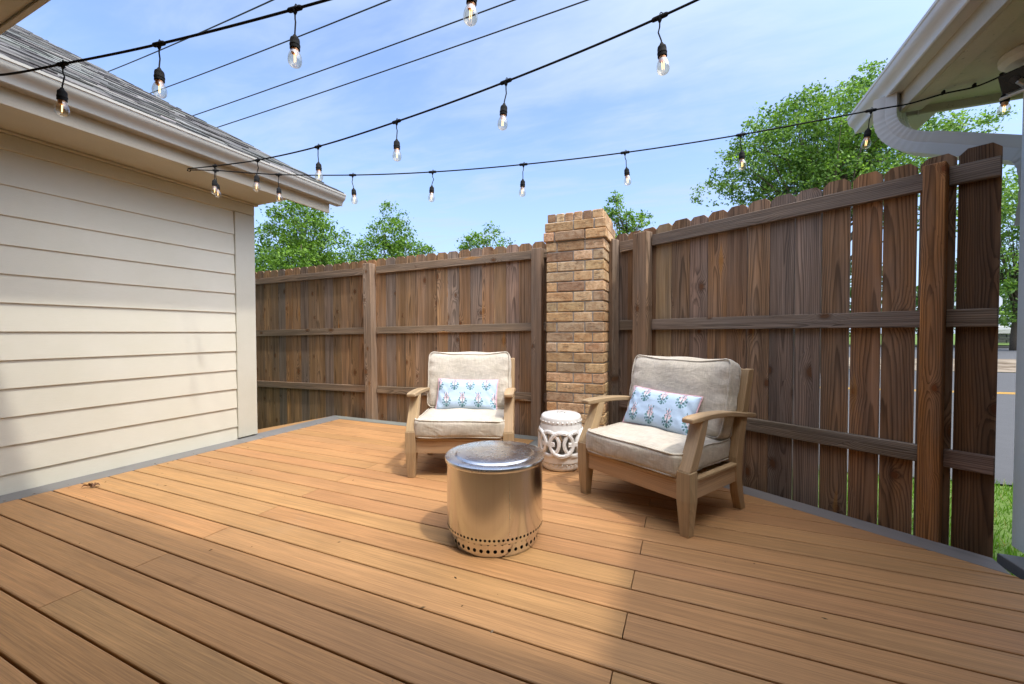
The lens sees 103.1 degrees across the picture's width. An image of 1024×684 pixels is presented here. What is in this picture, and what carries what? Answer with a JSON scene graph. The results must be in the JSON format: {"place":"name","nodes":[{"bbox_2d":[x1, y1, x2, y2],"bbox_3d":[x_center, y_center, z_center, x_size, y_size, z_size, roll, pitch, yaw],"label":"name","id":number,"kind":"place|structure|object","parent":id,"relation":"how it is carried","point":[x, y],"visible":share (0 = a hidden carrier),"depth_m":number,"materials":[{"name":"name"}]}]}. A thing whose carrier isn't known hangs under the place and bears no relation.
{"place":"outdoors","nodes":[
{"label":"outdoors","id":0,"kind":"place"},
{"bbox_2d":[108,0,273,71],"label":"overhead wire","id":1,"kind":"object","parent":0,"point":[269,1],"visible":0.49,"depth_m":10.66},
{"bbox_2d":[151,0,390,92],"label":"overhead wire","id":2,"kind":"object","parent":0,"point":[280,43],"visible":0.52,"depth_m":11.05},
{"bbox_2d":[192,0,514,115],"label":"overhead wire","id":3,"kind":"object","parent":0,"point":[366,54],"visible":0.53,"depth_m":10.98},
{"bbox_2d":[217,0,588,127],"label":"overhead wire","id":4,"kind":"object","parent":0,"point":[417,59],"visible":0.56,"depth_m":10.95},
{"bbox_2d":[16,0,1022,333],"label":"sky","id":5,"kind":"structure","parent":0,"point":[725,57],"materials":[{"name":"blue"}]},
{"bbox_2d":[640,334,1023,576],"bbox_3d":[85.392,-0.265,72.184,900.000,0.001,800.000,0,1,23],"label":"ground","id":6,"kind":"structure","parent":0,"point":[1005,514],"depth_m":3.33,"materials":[{"name":"green plant"}]},
{"bbox_2d":[0,25,345,495],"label":"garage","id":7,"kind":"structure","parent":6,"relation":"on","point":[127,297],"depth_m":3.13,"materials":[{"name":"beige paint"}]},
{"bbox_2d":[0,0,476,115],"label":"string light","id":8,"kind":"object","parent":7,"relation":"hanging from","point":[158,75],"visible":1,"depth_m":1.54,"materials":[{"name":"black rubber"}]},
{"bbox_2d":[187,0,698,191],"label":"string light","id":9,"kind":"object","parent":7,"relation":"hanging from","point":[662,52],"visible":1,"depth_m":1.79,"materials":[{"name":"black rubber"}]},
{"bbox_2d":[0,0,1023,552],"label":"porch","id":10,"kind":"object","parent":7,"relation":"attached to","point":[954,44],"visible":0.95,"depth_m":2.02,"materials":[{"name":"paint"}]},
{"bbox_2d":[190,72,1009,202],"bbox_3d":[-0.012,-1.178,2.746,5.216,0.396,0.267,0,1,14],"label":"string light","id":11,"kind":"object","parent":10,"relation":"hanging from","point":[867,132],"visible":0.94,"depth_m":2.58,"materials":[{"name":"black rubber"},{"name":"clear glass"}]},
{"bbox_2d":[997,43,1023,100],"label":"security camera","id":12,"kind":"object","parent":10,"relation":"attached to","point":[1010,63],"visible":0.99,"depth_m":1.91,"materials":[{"name":"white plastic"}]},
{"bbox_2d":[1015,78,1023,87],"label":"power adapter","id":13,"kind":"object","parent":10,"relation":"attached to","point":[1020,82],"visible":0.49,"depth_m":1.86,"materials":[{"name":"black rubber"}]},
{"bbox_2d":[254,200,356,272],"bbox_3d":[-7.581,-2.020,15.144,4.098,6.993,4.002,-1,2,-40],"label":"broadleaf tree","id":14,"kind":"object","parent":6,"relation":"on","point":[307,251],"visible":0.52,"depth_m":14.47,"materials":[{"name":"green plant"}]},
{"bbox_2d":[343,201,438,262],"bbox_3d":[-5.011,-2.311,17.138,3.897,7.481,3.999,0,1,14],"label":"broadleaf tree","id":15,"kind":"object","parent":6,"relation":"on","point":[395,248],"visible":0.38,"depth_m":16.63,"materials":[{"name":"green plant"}]},
{"bbox_2d":[255,241,547,436],"bbox_3d":[-2.165,0.152,5.207,5.717,2.407,0.123,0,1,23],"label":"wooden fence","id":16,"kind":"object","parent":6,"relation":"on","point":[363,339],"visible":0.57,"depth_m":4.95,"materials":[{"name":"brown wood"}]},
{"bbox_2d":[454,220,515,251],"bbox_3d":[-1.270,-1.967,18.022,2.708,6.742,2.682,0,1,23],"label":"broadleaf tree","id":17,"kind":"object","parent":6,"relation":"on","point":[470,241],"visible":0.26,"depth_m":17.83,"materials":[{"name":"green plant"}]},
{"bbox_2d":[0,419,1023,683],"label":"deck boards","id":18,"kind":"object","parent":6,"relation":"on","point":[328,553],"visible":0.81,"depth_m":1.67,"materials":[{"name":"brown wood"}]},
{"bbox_2d":[81,482,99,487],"bbox_3d":[-2.864,0.973,2.767,0.092,0.026,0.042,0,1,-11],"label":"dry leaf","id":19,"kind":"object","parent":18,"relation":"on","point":[92,484],"visible":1,"depth_m":2.77,"materials":[{"name":"brown plant"}]},
{"bbox_2d":[34,427,825,680],"bbox_3d":[-0.700,0.985,2.791,4.440,0.002,2.656,0,1,23],"label":"debris","id":20,"kind":"object","parent":18,"relation":"on","point":[422,606],"visible":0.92,"depth_m":1.79,"materials":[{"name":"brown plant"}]},
{"bbox_2d":[405,351,515,477],"bbox_3d":[-0.365,0.528,3.276,0.782,0.894,0.781,0,1,2],"label":"armchair","id":21,"kind":"object","parent":18,"relation":"on","point":[431,429],"visible":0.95,"depth_m":3.00,"materials":[{"name":"beige fabric"}]},
{"bbox_2d":[435,378,498,409],"bbox_3d":[-0.364,0.430,3.302,0.501,0.271,0.118,1,-23,3],"label":"throw pillow","id":22,"kind":"object","parent":21,"relation":"on","point":[468,394],"visible":0.94,"depth_m":3.25,"materials":[{"name":"fabric"}]},
{"bbox_2d":[445,440,543,557],"bbox_3d":[-0.088,0.783,2.108,0.511,0.436,0.511,0,1,6],"label":"fire pit","id":23,"kind":"object","parent":18,"relation":"on","point":[494,498],"visible":1,"depth_m":1.91,"materials":[{"name":"metal"}]},
{"bbox_2d":[0,415,1010,574],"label":"deck border","id":24,"kind":"object","parent":18,"relation":"on","point":[962,554],"visible":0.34,"depth_m":2.64,"materials":[{"name":"grey"}]},
{"bbox_2d":[258,417,324,432],"bbox_3d":[-2.561,0.966,4.750,0.181,0.030,1.026,0,1,23],"label":"deck strip","id":25,"kind":"object","parent":24,"relation":"attached to","point":[270,428],"visible":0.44,"depth_m":4.59,"materials":[{"name":"brown wood"}]},
{"bbox_2d":[538,410,582,471],"bbox_3d":[0.384,0.761,3.190,0.366,0.421,0.365,1,2,41],"label":"garden stool","id":26,"kind":"object","parent":18,"relation":"on","point":[565,425],"visible":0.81,"depth_m":3.05,"materials":[{"name":"white ceramic"}]},
{"bbox_2d":[578,355,756,538],"bbox_3d":[0.962,0.541,2.569,0.781,0.894,0.782,-1,2,-36],"label":"armchair","id":27,"kind":"object","parent":18,"relation":"on","point":[689,469],"visible":0.88,"depth_m":2.38,"materials":[{"name":"beige fabric"}]},
{"bbox_2d":[622,385,702,434],"bbox_3d":[0.954,0.440,2.616,0.118,0.271,0.501,30,-15,-33],"label":"throw pillow","id":28,"kind":"object","parent":27,"relation":"on","point":[666,411],"visible":0.9,"depth_m":2.55,"materials":[{"name":"fabric"}]},
{"bbox_2d":[544,208,614,442],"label":"brick pillar","id":29,"kind":"structure","parent":6,"relation":"on","point":[577,324],"depth_m":3.57,"materials":[{"name":"brown brick"}]},
{"bbox_2d":[603,190,655,237],"bbox_3d":[4.461,-2.260,15.976,2.288,7.401,2.160,0,1,23],"label":"broadleaf tree","id":30,"kind":"object","parent":6,"relation":"on","point":[613,213],"visible":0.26,"depth_m":15.85,"materials":[{"name":"green plant"}]},
{"bbox_2d":[608,142,1002,557],"bbox_3d":[1.589,0.217,2.829,0.137,2.369,2.293,-1,2,-36],"label":"wooden fence","id":31,"kind":"object","parent":6,"relation":"on","point":[739,284],"visible":0.75,"depth_m":2.36,"materials":[{"name":"brown wood"}]},
{"bbox_2d":[688,58,1020,372],"bbox_3d":[12.240,-4.457,15.110,11.272,11.829,5.434,0,1,-9],"label":"oak tree","id":32,"kind":"object","parent":6,"relation":"on","point":[840,154],"visible":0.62,"depth_m":14.29,"materials":[{"name":"green plant"}]},
{"bbox_2d":[794,258,1011,336],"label":"woods","id":33,"kind":"object","parent":6,"relation":"on","point":[917,296],"visible":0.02,"depth_m":60.09,"materials":[{"name":"green plant"}]},
{"bbox_2d":[818,473,1023,574],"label":"grass","id":34,"kind":"structure","parent":6,"relation":"on","point":[1009,549],"depth_m":3.34,"materials":[{"name":"green plant"}]},
{"bbox_2d":[849,345,1008,347],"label":"kerb","id":35,"kind":"structure","parent":6,"relation":"on","point":[954,346],"depth_m":33.05,"materials":[{"name":"concrete"}]},
{"bbox_2d":[955,165,1019,350],"bbox_3d":[37.884,-6.380,29.968,8.974,14.873,7.377,0,1,23],"label":"oak tree","id":36,"kind":"object","parent":6,"relation":"on","point":[1009,279],"visible":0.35,"depth_m":29.70,"materials":[{"name":"green plant"}]},
{"bbox_2d":[997,553,1023,579],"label":"porch floor","id":37,"kind":"structure","parent":6,"relation":"on","point":[1013,565],"depth_m":1.84,"materials":[{"name":"grey concrete"}]},
{"bbox_2d":[792,370,1015,484],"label":"road","id":38,"kind":"structure","parent":0,"point":[1005,430],"depth_m":6.51,"materials":[{"name":"grey asphalt"}]},
{"bbox_2d":[849,337,1008,344],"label":"lawn","id":39,"kind":"structure","parent":0,"point":[953,342],"depth_m":39.61,"materials":[{"name":"plant"}]},
{"bbox_2d":[998,333,1009,342],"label":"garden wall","id":40,"kind":"structure","parent":39,"relation":"on","point":[1003,337],"depth_m":37.09,"materials":[{"name":"stone"}]},
{"bbox_2d":[998,326,1010,332],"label":"parked car","id":41,"kind":"object","parent":39,"relation":"on","point":[1001,329],"visible":0.12,"depth_m":53.14,"materials":[{"name":"silver metal"}]},
{"bbox_2d":[849,357,1015,371],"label":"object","id":42,"kind":"structure","parent":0,"point":[1006,365],"depth_m":18.04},
{"bbox_2d":[999,296,1002,306],"bbox_3d":[26.195,-0.699,22.015,0.702,3.705,0.044,0,1,0],"label":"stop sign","id":43,"kind":"object","parent":42,"relation":"on","point":[1000,301],"visible":0.09,"depth_m":22.00,"materials":[{"name":"metal"}]},
{"bbox_2d":[849,347,1016,358],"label":"side road","id":44,"kind":"structure","parent":0,"point":[1005,353],"depth_m":26.58,"materials":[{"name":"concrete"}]}
]}

